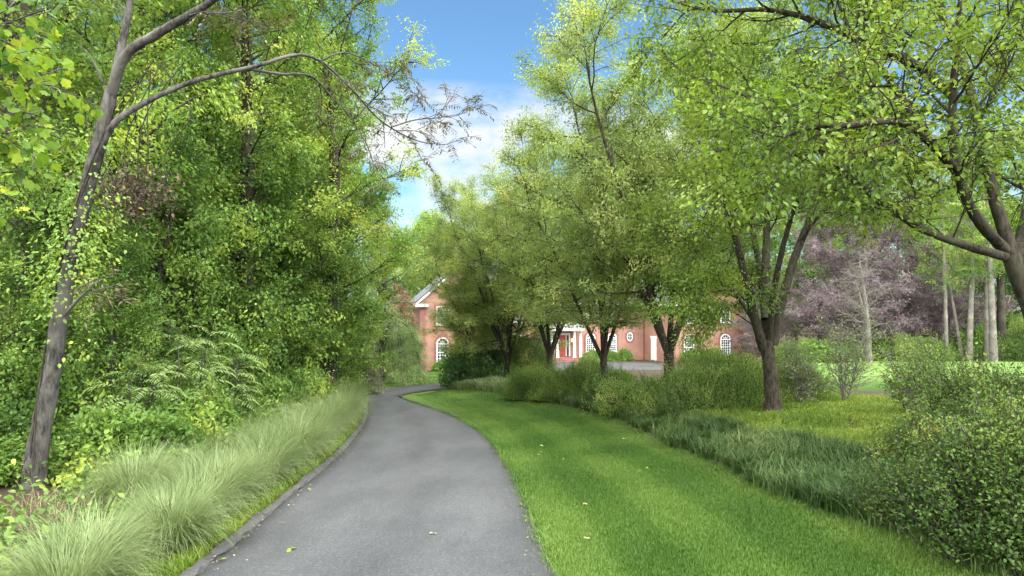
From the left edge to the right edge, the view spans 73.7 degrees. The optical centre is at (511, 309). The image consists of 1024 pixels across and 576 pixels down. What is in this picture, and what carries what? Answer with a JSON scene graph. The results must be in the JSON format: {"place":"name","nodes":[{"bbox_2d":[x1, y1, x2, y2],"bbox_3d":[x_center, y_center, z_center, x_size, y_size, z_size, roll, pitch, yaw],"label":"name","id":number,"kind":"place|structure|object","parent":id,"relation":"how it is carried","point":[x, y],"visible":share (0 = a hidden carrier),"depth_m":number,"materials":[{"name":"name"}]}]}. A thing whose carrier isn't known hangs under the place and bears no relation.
{"place":"outdoors","nodes":[
{"label":"outdoors","id":0,"kind":"place"},
{"bbox_2d":[198,383,556,575],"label":"driveway","id":1,"kind":"structure","parent":0,"point":[401,483],"depth_m":9.03,"materials":[{"name":"grey asphalt"}]},
{"bbox_2d":[0,315,1023,575],"bbox_3d":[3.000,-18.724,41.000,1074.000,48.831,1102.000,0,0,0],"label":"ground","id":2,"kind":"structure","parent":0,"point":[870,389],"depth_m":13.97,"materials":[{"name":"green plant"}]},
{"bbox_2d":[0,379,97,486],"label":"undergrowth bush","id":3,"kind":"object","parent":2,"relation":"on","point":[13,445],"visible":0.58,"depth_m":10.57,"materials":[{"name":"green plant"}]},
{"bbox_2d":[0,0,103,242],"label":"tulip tree","id":4,"kind":"object","parent":2,"relation":"on","point":[14,62],"visible":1,"depth_m":5.69,"materials":[{"name":"green plant"}]},
{"bbox_2d":[0,131,104,408],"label":"understory tree","id":5,"kind":"object","parent":2,"relation":"on","point":[10,251],"visible":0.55,"depth_m":12.06,"materials":[{"name":"green plant"}]},
{"bbox_2d":[0,124,113,353],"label":"understory tree","id":6,"kind":"object","parent":2,"relation":"on","point":[45,211],"visible":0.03,"depth_m":17.55,"materials":[{"name":"green plant"}]},
{"bbox_2d":[0,324,114,446],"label":"undergrowth bush","id":7,"kind":"object","parent":2,"relation":"on","point":[66,400],"visible":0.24,"depth_m":12.04,"materials":[{"name":"green plant"}]},
{"bbox_2d":[0,0,120,313],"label":"tulip tree","id":8,"kind":"object","parent":2,"relation":"on","point":[62,42],"visible":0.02,"depth_m":30.64,"materials":[{"name":"green plant"}]},
{"bbox_2d":[0,480,134,536],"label":"dead grass tuft","id":9,"kind":"object","parent":2,"relation":"on","point":[33,510],"visible":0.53,"depth_m":8.33,"materials":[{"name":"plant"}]},
{"bbox_2d":[0,499,181,575],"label":"ornamental grass","id":10,"kind":"object","parent":2,"relation":"on","point":[34,567],"depth_m":5.76,"materials":[{"name":"green grass blades"}]},
{"bbox_2d":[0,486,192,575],"bbox_3d":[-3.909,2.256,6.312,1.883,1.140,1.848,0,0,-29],"label":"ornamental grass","id":11,"kind":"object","parent":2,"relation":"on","point":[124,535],"depth_m":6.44,"materials":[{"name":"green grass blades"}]},
{"bbox_2d":[0,0,213,339],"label":"locust tree","id":12,"kind":"object","parent":2,"relation":"on","point":[69,14],"visible":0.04,"depth_m":23.53,"materials":[{"name":"green plant"}]},
{"bbox_2d":[40,178,184,419],"bbox_3d":[-7.946,0.319,13.758,2.601,5.567,3.508,0,0,-23],"label":"understory tree","id":13,"kind":"object","parent":2,"relation":"on","point":[113,327],"visible":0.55,"depth_m":13.50,"materials":[{"name":"green plant"}]},
{"bbox_2d":[50,406,181,485],"bbox_3d":[-6.935,2.377,11.680,2.583,1.297,2.620,0,0,0],"label":"undergrowth bush","id":14,"kind":"object","parent":2,"relation":"on","point":[64,454],"visible":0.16,"depth_m":10.83,"materials":[{"name":"green plant"}]},
{"bbox_2d":[7,390,229,491],"bbox_3d":[-6.505,2.242,11.724,3.157,1.783,3.202,0,0,-15],"label":"undergrowth bush","id":15,"kind":"object","parent":2,"relation":"on","point":[165,425],"visible":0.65,"depth_m":11.22,"materials":[{"name":"green plant"}]},
{"bbox_2d":[37,434,202,512],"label":"ornamental grass","id":16,"kind":"object","parent":2,"relation":"on","point":[119,475],"depth_m":9.20,"materials":[{"name":"green grass blades"}]},
{"bbox_2d":[0,0,241,381],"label":"woodland tree","id":17,"kind":"object","parent":2,"relation":"on","point":[60,74],"visible":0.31,"depth_m":14.64,"materials":[{"name":"green plant"}]},
{"bbox_2d":[70,299,174,419],"bbox_3d":[-8.899,1.534,14.918,3.704,3.575,4.619,0,0,-20],"label":"undergrowth bush","id":18,"kind":"object","parent":2,"relation":"on","point":[123,347],"visible":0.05,"depth_m":14.65,"materials":[{"name":"green plant"}]},
{"bbox_2d":[0,449,255,574],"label":"undergrowth","id":19,"kind":"object","parent":2,"relation":"on","point":[10,519],"visible":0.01,"depth_m":8.23,"materials":[{"name":"green plant"}]},
{"bbox_2d":[82,357,192,418],"bbox_3d":[-7.029,1.958,12.712,1.746,2.108,1.994,0,0,0],"label":"sumac","id":20,"kind":"object","parent":2,"relation":"on","point":[140,392],"visible":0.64,"depth_m":12.70,"materials":[{"name":"green plant"}]},
{"bbox_2d":[43,0,236,267],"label":"woodland tree","id":21,"kind":"object","parent":2,"relation":"on","point":[83,40],"visible":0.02,"depth_m":31.95,"materials":[{"name":"green plant"}]},
{"bbox_2d":[84,439,212,501],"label":"ornamental grass","id":22,"kind":"object","parent":2,"relation":"on","point":[165,458],"depth_m":10.36,"materials":[{"name":"green grass blades"}]},
{"bbox_2d":[58,35,269,390],"bbox_3d":[-8.530,-1.363,16.899,4.492,9.616,6.059,0,0,-6],"label":"understory tree","id":23,"kind":"object","parent":2,"relation":"on","point":[202,232],"visible":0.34,"depth_m":16.48,"materials":[{"name":"green plant"}]},
{"bbox_2d":[102,469,231,551],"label":"ornamental grass","id":24,"kind":"object","parent":2,"relation":"on","point":[165,490],"depth_m":7.92,"materials":[{"name":"green grass blades"}]},
{"bbox_2d":[0,0,338,332],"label":"woodland tree","id":25,"kind":"object","parent":2,"relation":"on","point":[181,9],"visible":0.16,"depth_m":19.54,"materials":[{"name":"green plant"}]},
{"bbox_2d":[90,467,259,569],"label":"ornamental grass","id":26,"kind":"object","parent":2,"relation":"on","point":[185,530],"depth_m":7.38,"materials":[{"name":"green grass blades"}]},
{"bbox_2d":[110,166,242,363],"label":"understory tree","id":27,"kind":"object","parent":2,"relation":"on","point":[197,203],"visible":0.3,"depth_m":17.60,"materials":[{"name":"green plant"}]},
{"bbox_2d":[145,317,220,383],"bbox_3d":[-7.720,1.671,15.626,1.985,3.024,1.560,0,0,31],"label":"sumac","id":28,"kind":"object","parent":2,"relation":"on","point":[191,340],"visible":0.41,"depth_m":15.50,"materials":[{"name":"green plant"}]},
{"bbox_2d":[115,366,259,449],"bbox_3d":[-6.937,2.262,13.852,3.444,2.107,3.493,0,0,-30],"label":"undergrowth bush","id":29,"kind":"object","parent":2,"relation":"on","point":[198,411],"visible":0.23,"depth_m":13.54,"materials":[{"name":"green plant"}]},
{"bbox_2d":[141,331,245,410],"bbox_3d":[-6.496,1.778,14.057,1.677,2.688,2.093,0,0,41],"label":"sumac","id":30,"kind":"object","parent":2,"relation":"on","point":[186,374],"visible":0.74,"depth_m":13.98,"materials":[{"name":"green plant"}]},
{"bbox_2d":[119,0,272,282],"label":"locust tree","id":31,"kind":"object","parent":2,"relation":"on","point":[234,56],"visible":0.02,"depth_m":27.09,"materials":[{"name":"green plant"}]},
{"bbox_2d":[112,449,283,529],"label":"ornamental grass","id":32,"kind":"object","parent":2,"relation":"on","point":[222,482],"depth_m":8.96,"materials":[{"name":"green plant"}]},
{"bbox_2d":[96,37,304,375],"bbox_3d":[-9.138,-1.849,20.005,7.015,11.135,5.201,0,0,38],"label":"understory tree","id":33,"kind":"object","parent":2,"relation":"on","point":[225,167],"visible":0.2,"depth_m":18.85,"materials":[{"name":"green plant"}]},
{"bbox_2d":[141,436,290,509],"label":"ornamental grass","id":34,"kind":"object","parent":2,"relation":"on","point":[224,465],"depth_m":9.91,"materials":[{"name":"green plant"}]},
{"bbox_2d":[144,336,311,429],"bbox_3d":[-6.832,2.073,15.743,3.175,2.944,3.959,0,0,24],"label":"undergrowth bush","id":35,"kind":"object","parent":2,"relation":"on","point":[254,415],"visible":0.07,"depth_m":15.78,"materials":[{"name":"green plant"}]},
{"bbox_2d":[202,354,268,413],"bbox_3d":[-6.467,2.156,15.779,1.579,2.282,1.678,0,0,-16],"label":"sumac","id":36,"kind":"object","parent":2,"relation":"on","point":[241,385],"visible":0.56,"depth_m":15.72,"materials":[{"name":"green plant"}]},
{"bbox_2d":[119,405,364,575],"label":"moss strip","id":37,"kind":"object","parent":2,"relation":"on","point":[189,559],"visible":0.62,"depth_m":8.97,"materials":[{"name":"green plant"}]},
{"bbox_2d":[0,0,497,489],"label":"leaning tree","id":38,"kind":"object","parent":2,"relation":"on","point":[62,302],"visible":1,"depth_m":10.14,"materials":[{"name":"grey plant"}]},
{"bbox_2d":[56,52,196,244],"bbox_3d":[-7.021,-2.910,12.562,2.021,3.577,2.143,0,0,0],"label":"dead vine tangle","id":39,"kind":"object","parent":38,"relation":"hanging from","point":[141,195],"visible":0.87,"depth_m":12.54,"materials":[{"name":"brown plant"}]},
{"bbox_2d":[104,0,401,369],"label":"woodland tree","id":40,"kind":"object","parent":2,"relation":"on","point":[296,158],"visible":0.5,"depth_m":21.23,"materials":[{"name":"green plant"}]},
{"bbox_2d":[192,426,315,490],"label":"ornamental grass","id":41,"kind":"object","parent":2,"relation":"on","point":[276,461],"depth_m":11.58,"materials":[{"name":"green plant"}]},
{"bbox_2d":[186,93,345,372],"bbox_3d":[-9.042,-1.747,22.985,7.334,11.641,5.438,0,0,-36],"label":"understory tree","id":42,"kind":"object","parent":2,"relation":"on","point":[312,329],"visible":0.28,"depth_m":22.80,"materials":[{"name":"green plant"}]},
{"bbox_2d":[179,401,367,575],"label":"kerb","id":43,"kind":"structure","parent":2,"relation":"on","point":[199,566],"depth_m":8.73,"materials":[{"name":"concrete"}]},
{"bbox_2d":[214,409,333,474],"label":"ornamental grass","id":44,"kind":"object","parent":2,"relation":"on","point":[274,439],"depth_m":12.62,"materials":[{"name":"green plant"}]},
{"bbox_2d":[238,367,321,412],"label":"undergrowth bush","id":45,"kind":"object","parent":2,"relation":"on","point":[280,388],"visible":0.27,"depth_m":19.15,"materials":[{"name":"green plant"}]},
{"bbox_2d":[242,403,352,461],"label":"ornamental grass","id":46,"kind":"object","parent":2,"relation":"on","point":[311,433],"depth_m":14.28,"materials":[{"name":"green grass"}]},
{"bbox_2d":[257,356,338,402],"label":"undergrowth bush","id":47,"kind":"object","parent":2,"relation":"on","point":[309,383],"visible":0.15,"depth_m":22.23,"materials":[{"name":"green plant"}]},
{"bbox_2d":[253,219,350,391],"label":"understory tree","id":48,"kind":"object","parent":2,"relation":"on","point":[322,294],"visible":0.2,"depth_m":24.51,"materials":[{"name":"green plant"}]},
{"bbox_2d":[253,138,358,379],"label":"understory tree","id":49,"kind":"object","parent":2,"relation":"on","point":[322,184],"visible":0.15,"depth_m":25.80,"materials":[{"name":"green plant"}]},
{"bbox_2d":[223,0,452,383],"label":"woodland tree","id":50,"kind":"object","parent":2,"relation":"on","point":[360,306],"visible":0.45,"depth_m":27.65,"materials":[{"name":"green plant"}]},
{"bbox_2d":[295,183,406,393],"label":"understory tree","id":51,"kind":"object","parent":2,"relation":"on","point":[359,354],"visible":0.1,"depth_m":30.72,"materials":[{"name":"green plant"}]},
{"bbox_2d":[305,27,419,367],"bbox_3d":[-9.128,-5.138,35.947,7.464,19.945,7.413,0,0,22],"label":"tulip tree","id":52,"kind":"object","parent":2,"relation":"on","point":[383,276],"visible":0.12,"depth_m":35.77,"materials":[{"name":"green plant"}]},
{"bbox_2d":[342,331,392,394],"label":"rhododendron","id":53,"kind":"object","parent":2,"relation":"on","point":[376,381],"visible":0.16,"depth_m":36.53,"materials":[{"name":"green plant"}]},
{"bbox_2d":[352,162,438,379],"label":"locust tree","id":54,"kind":"object","parent":2,"relation":"on","point":[384,284],"visible":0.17,"depth_m":49.86,"materials":[{"name":"green plant"}]},
{"bbox_2d":[360,301,432,387],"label":"weeping tree","id":55,"kind":"object","parent":2,"relation":"on","point":[396,331],"visible":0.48,"depth_m":44.68,"materials":[{"name":"green plant"}]},
{"bbox_2d":[370,215,426,344],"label":"understory tree","id":56,"kind":"object","parent":2,"relation":"on","point":[395,281],"visible":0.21,"depth_m":83.34,"materials":[{"name":"green plant"}]},
{"bbox_2d":[398,205,452,299],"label":"understory tree","id":57,"kind":"object","parent":2,"relation":"on","point":[429,222],"visible":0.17,"depth_m":88.80,"materials":[{"name":"green plant"}]},
{"bbox_2d":[437,327,503,388],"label":"evergreen shrub","id":58,"kind":"object","parent":2,"relation":"on","point":[459,366],"visible":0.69,"depth_m":42.06,"materials":[{"name":"green plant"}]},
{"bbox_2d":[398,202,554,358],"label":"pear tree","id":59,"kind":"object","parent":2,"relation":"on","point":[468,333],"visible":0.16,"depth_m":42.46,"materials":[{"name":"green plant"}]},
{"bbox_2d":[448,375,516,391],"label":"border grass","id":60,"kind":"structure","parent":2,"relation":"on","point":[486,384],"depth_m":36.41,"materials":[{"name":"green plant"}]},
{"bbox_2d":[402,398,579,575],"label":"edge grass","id":61,"kind":"structure","parent":2,"relation":"on","point":[502,454],"depth_m":10.13,"materials":[{"name":"green plant"}]},
{"bbox_2d":[417,169,589,377],"bbox_3d":[-0.222,-1.873,39.918,10.649,12.879,9.677,0,0,-16],"label":"pear tree","id":62,"kind":"object","parent":2,"relation":"on","point":[454,227],"visible":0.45,"depth_m":38.42,"materials":[{"name":"green plant"}]},
{"bbox_2d":[492,360,556,401],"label":"spirea shrub","id":63,"kind":"object","parent":2,"relation":"on","point":[520,381],"visible":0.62,"depth_m":28.45,"materials":[{"name":"green plant"}]},
{"bbox_2d":[503,320,567,373],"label":"loose shrub","id":64,"kind":"object","parent":2,"relation":"on","point":[528,356],"visible":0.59,"depth_m":39.10,"materials":[{"name":"green plant"}]},
{"bbox_2d":[463,143,634,371],"bbox_3d":[2.313,-2.189,33.674,8.862,12.186,10.426,0,0,-22],"label":"pear tree","id":65,"kind":"object","parent":2,"relation":"on","point":[526,298],"visible":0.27,"depth_m":33.21,"materials":[{"name":"green plant"}]},
{"bbox_2d":[525,366,578,402],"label":"spirea shrub","id":66,"kind":"object","parent":2,"relation":"on","point":[538,397],"visible":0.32,"depth_m":27.24,"materials":[{"name":"green plant"}]},
{"bbox_2d":[407,265,744,370],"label":"brick house","id":67,"kind":"structure","parent":2,"relation":"on","point":[645,344],"depth_m":73.31,"materials":[{"name":"red brick"}]},
{"bbox_2d":[532,345,622,397],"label":"spirea shrub","id":68,"kind":"object","parent":2,"relation":"on","point":[572,376],"visible":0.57,"depth_m":26.54,"materials":[{"name":"green plant"}]},
{"bbox_2d":[469,103,710,375],"bbox_3d":[3.136,-2.605,25.984,8.454,12.188,8.407,0,0,-36],"label":"pear tree","id":69,"kind":"object","parent":2,"relation":"on","point":[606,316],"visible":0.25,"depth_m":25.10,"materials":[{"name":"green plant"}]},
{"bbox_2d":[571,362,638,399],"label":"spirea shrub","id":70,"kind":"object","parent":2,"relation":"on","point":[627,376],"visible":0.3,"depth_m":24.79,"materials":[{"name":"green plant"}]},
{"bbox_2d":[581,372,653,421],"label":"spirea shrub","id":71,"kind":"object","parent":2,"relation":"on","point":[615,398],"visible":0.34,"depth_m":19.89,"materials":[{"name":"green plant"}]},
{"bbox_2d":[622,362,708,416],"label":"spirea shrub","id":72,"kind":"object","parent":2,"relation":"on","point":[642,391],"visible":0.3,"depth_m":18.79,"materials":[{"name":"green plant"}]},
{"bbox_2d":[492,0,845,376],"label":"pear tree","id":73,"kind":"object","parent":2,"relation":"on","point":[613,231],"visible":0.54,"depth_m":20.12,"materials":[{"name":"green plant"}]},
{"bbox_2d":[637,342,793,415],"bbox_3d":[5.431,1.904,17.992,3.765,2.169,3.723,0,0,31],"label":"spirea shrub","id":74,"kind":"object","parent":2,"relation":"on","point":[694,381],"visible":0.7,"depth_m":17.61,"materials":[{"name":"green plant"}]},
{"bbox_2d":[650,328,780,381],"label":"spirea shrub","id":75,"kind":"object","parent":2,"relation":"on","point":[709,356],"visible":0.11,"depth_m":20.38,"materials":[{"name":"green plant"}]},
{"bbox_2d":[690,360,797,412],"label":"spirea shrub","id":76,"kind":"object","parent":2,"relation":"on","point":[755,397],"visible":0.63,"depth_m":17.02,"materials":[{"name":"green plant"}]},
{"bbox_2d":[726,267,800,354],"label":"purple leaf tree","id":77,"kind":"object","parent":2,"relation":"on","point":[743,338],"visible":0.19,"depth_m":70.01,"materials":[{"name":"purple plant"}]},
{"bbox_2d":[748,213,811,347],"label":"understory tree","id":78,"kind":"object","parent":2,"relation":"on","point":[775,243],"visible":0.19,"depth_m":77.89,"materials":[{"name":"green plant"}]},
{"bbox_2d":[610,0,957,412],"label":"pear tree","id":79,"kind":"object","parent":2,"relation":"on","point":[698,278],"visible":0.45,"depth_m":15.54,"materials":[{"name":"green plant"}]},
{"bbox_2d":[774,327,828,404],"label":"shrub","id":80,"kind":"object","parent":2,"relation":"on","point":[800,372],"visible":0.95,"depth_m":16.96,"materials":[{"name":"green plant"}]},
{"bbox_2d":[685,389,928,454],"bbox_3d":[7.157,2.318,16.265,6.320,1.826,16.465,0,0,-5],"label":"ground cover","id":81,"kind":"object","parent":2,"relation":"on","point":[853,404],"visible":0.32,"depth_m":14.09,"materials":[{"name":"green plant"}]},
{"bbox_2d":[613,0,1023,317],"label":"pear tree","id":82,"kind":"object","parent":2,"relation":"on","point":[877,23],"visible":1,"depth_m":8.66,"materials":[{"name":"green plant"}]},
{"bbox_2d":[782,214,858,339],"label":"understory tree","id":83,"kind":"object","parent":2,"relation":"on","point":[812,273],"visible":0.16,"depth_m":76.75,"materials":[{"name":"green plant"}]},
{"bbox_2d":[797,335,863,362],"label":"lawn edge shrub","id":84,"kind":"object","parent":2,"relation":"on","point":[815,346],"visible":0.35,"depth_m":58.02,"materials":[{"name":"green plant"}]},
{"bbox_2d":[759,157,920,361],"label":"purple leaf tree","id":85,"kind":"object","parent":2,"relation":"on","point":[816,254],"visible":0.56,"depth_m":64.54,"materials":[{"name":"purple plant"}]},
{"bbox_2d":[808,309,887,400],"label":"sapling","id":86,"kind":"object","parent":2,"relation":"on","point":[855,370],"visible":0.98,"depth_m":16.73,"materials":[{"name":"green plant"}]},
{"bbox_2d":[792,182,938,354],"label":"purple leaf tree","id":87,"kind":"object","parent":2,"relation":"on","point":[891,267],"visible":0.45,"depth_m":62.76,"materials":[{"name":"purple plant"}]},
{"bbox_2d":[830,245,900,362],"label":"dead tree","id":88,"kind":"object","parent":2,"relation":"on","point":[865,304],"visible":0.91,"depth_m":56.87,"materials":[{"name":"grey wood"}]},
{"bbox_2d":[830,163,996,348],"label":"purple leaf tree","id":89,"kind":"object","parent":2,"relation":"on","point":[933,313],"visible":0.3,"depth_m":65.76,"materials":[{"name":"purple plant"}]},
{"bbox_2d":[867,331,966,413],"bbox_3d":[7.888,1.315,13.463,1.515,1.773,1.707,0,0,0],"label":"shrub","id":90,"kind":"object","parent":2,"relation":"on","point":[898,385],"visible":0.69,"depth_m":13.43,"materials":[{"name":"green plant"}]},
{"bbox_2d":[878,219,959,340],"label":"understory tree","id":91,"kind":"object","parent":2,"relation":"on","point":[922,238],"visible":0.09,"depth_m":74.54,"materials":[{"name":"green plant"}]},
{"bbox_2d":[882,326,959,361],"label":"lawn edge shrub","id":92,"kind":"object","parent":2,"relation":"on","point":[909,341],"visible":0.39,"depth_m":59.73,"materials":[{"name":"green plant"}]},
{"bbox_2d":[841,439,1020,546],"bbox_3d":[4.498,1.873,6.778,2.091,1.362,1.997,0,0,-21],"label":"flowering spirea","id":93,"kind":"object","parent":2,"relation":"on","point":[878,498],"visible":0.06,"depth_m":6.94,"materials":[{"name":"green plant"}]},
{"bbox_2d":[853,388,1017,464],"bbox_3d":[5.877,1.733,8.655,2.593,1.528,2.602,0,0,0],"label":"flowering spirea","id":94,"kind":"object","parent":2,"relation":"on","point":[901,438],"visible":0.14,"depth_m":8.73,"materials":[{"name":"green plant"}]},
{"bbox_2d":[858,338,1023,575],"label":"flowering spirea","id":95,"kind":"object","parent":2,"relation":"on","point":[987,474],"visible":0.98,"depth_m":5.79,"materials":[{"name":"green plant"}]},
{"bbox_2d":[906,134,977,360],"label":"lawn edge tree","id":96,"kind":"object","parent":2,"relation":"on","point":[950,286],"visible":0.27,"depth_m":60.88,"materials":[{"name":"green plant"}]},
{"bbox_2d":[908,131,985,359],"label":"lawn edge tree","id":97,"kind":"object","parent":2,"relation":"on","point":[945,226],"visible":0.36,"depth_m":59.90,"materials":[{"name":"green plant"}]},
{"bbox_2d":[901,211,1016,343],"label":"purple leaf tree","id":98,"kind":"object","parent":2,"relation":"on","point":[951,326],"visible":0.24,"depth_m":66.97,"materials":[{"name":"purple plant"}]},
{"bbox_2d":[897,329,1023,423],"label":"flowering spirea","id":99,"kind":"object","parent":2,"relation":"on","point":[950,391],"visible":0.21,"depth_m":9.52,"materials":[{"name":"green plant"}]},
{"bbox_2d":[941,130,1015,360],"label":"lawn edge tree","id":100,"kind":"object","parent":2,"relation":"on","point":[971,261],"visible":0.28,"depth_m":59.83,"materials":[{"name":"green plant"}]},
{"bbox_2d":[949,317,1010,359],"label":"lawn edge shrub","id":101,"kind":"object","parent":2,"relation":"on","point":[978,335],"visible":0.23,"depth_m":63.03,"materials":[{"name":"green plant"}]},
{"bbox_2d":[949,132,1016,361],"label":"lawn edge tree","id":102,"kind":"object","parent":2,"relation":"on","point":[993,345],"visible":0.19,"depth_m":58.82,"materials":[{"name":"green plant"}]},
{"bbox_2d":[958,133,1020,360],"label":"lawn edge tree","id":103,"kind":"object","parent":2,"relation":"on","point":[986,333],"visible":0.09,"depth_m":59.87,"materials":[{"name":"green plant"}]},
{"bbox_2d":[961,129,1021,346],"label":"lawn edge tree","id":104,"kind":"object","parent":2,"relation":"on","point":[1001,323],"visible":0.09,"depth_m":61.75,"materials":[{"name":"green plant"}]},
{"bbox_2d":[973,312,1023,361],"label":"lawn edge shrub","id":105,"kind":"object","parent":2,"relation":"on","point":[1015,337],"visible":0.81,"depth_m":59.88,"materials":[{"name":"green plant"}]},
{"bbox_2d":[38,0,1023,314],"label":"sky","id":106,"kind":"structure","parent":0,"point":[479,36],"materials":[{"name":"blue"}]},
{"bbox_2d":[544,389,1023,575],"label":"border grass","id":107,"kind":"structure","parent":0,"point":[806,467],"depth_m":10.07,"materials":[{"name":"green plant"}]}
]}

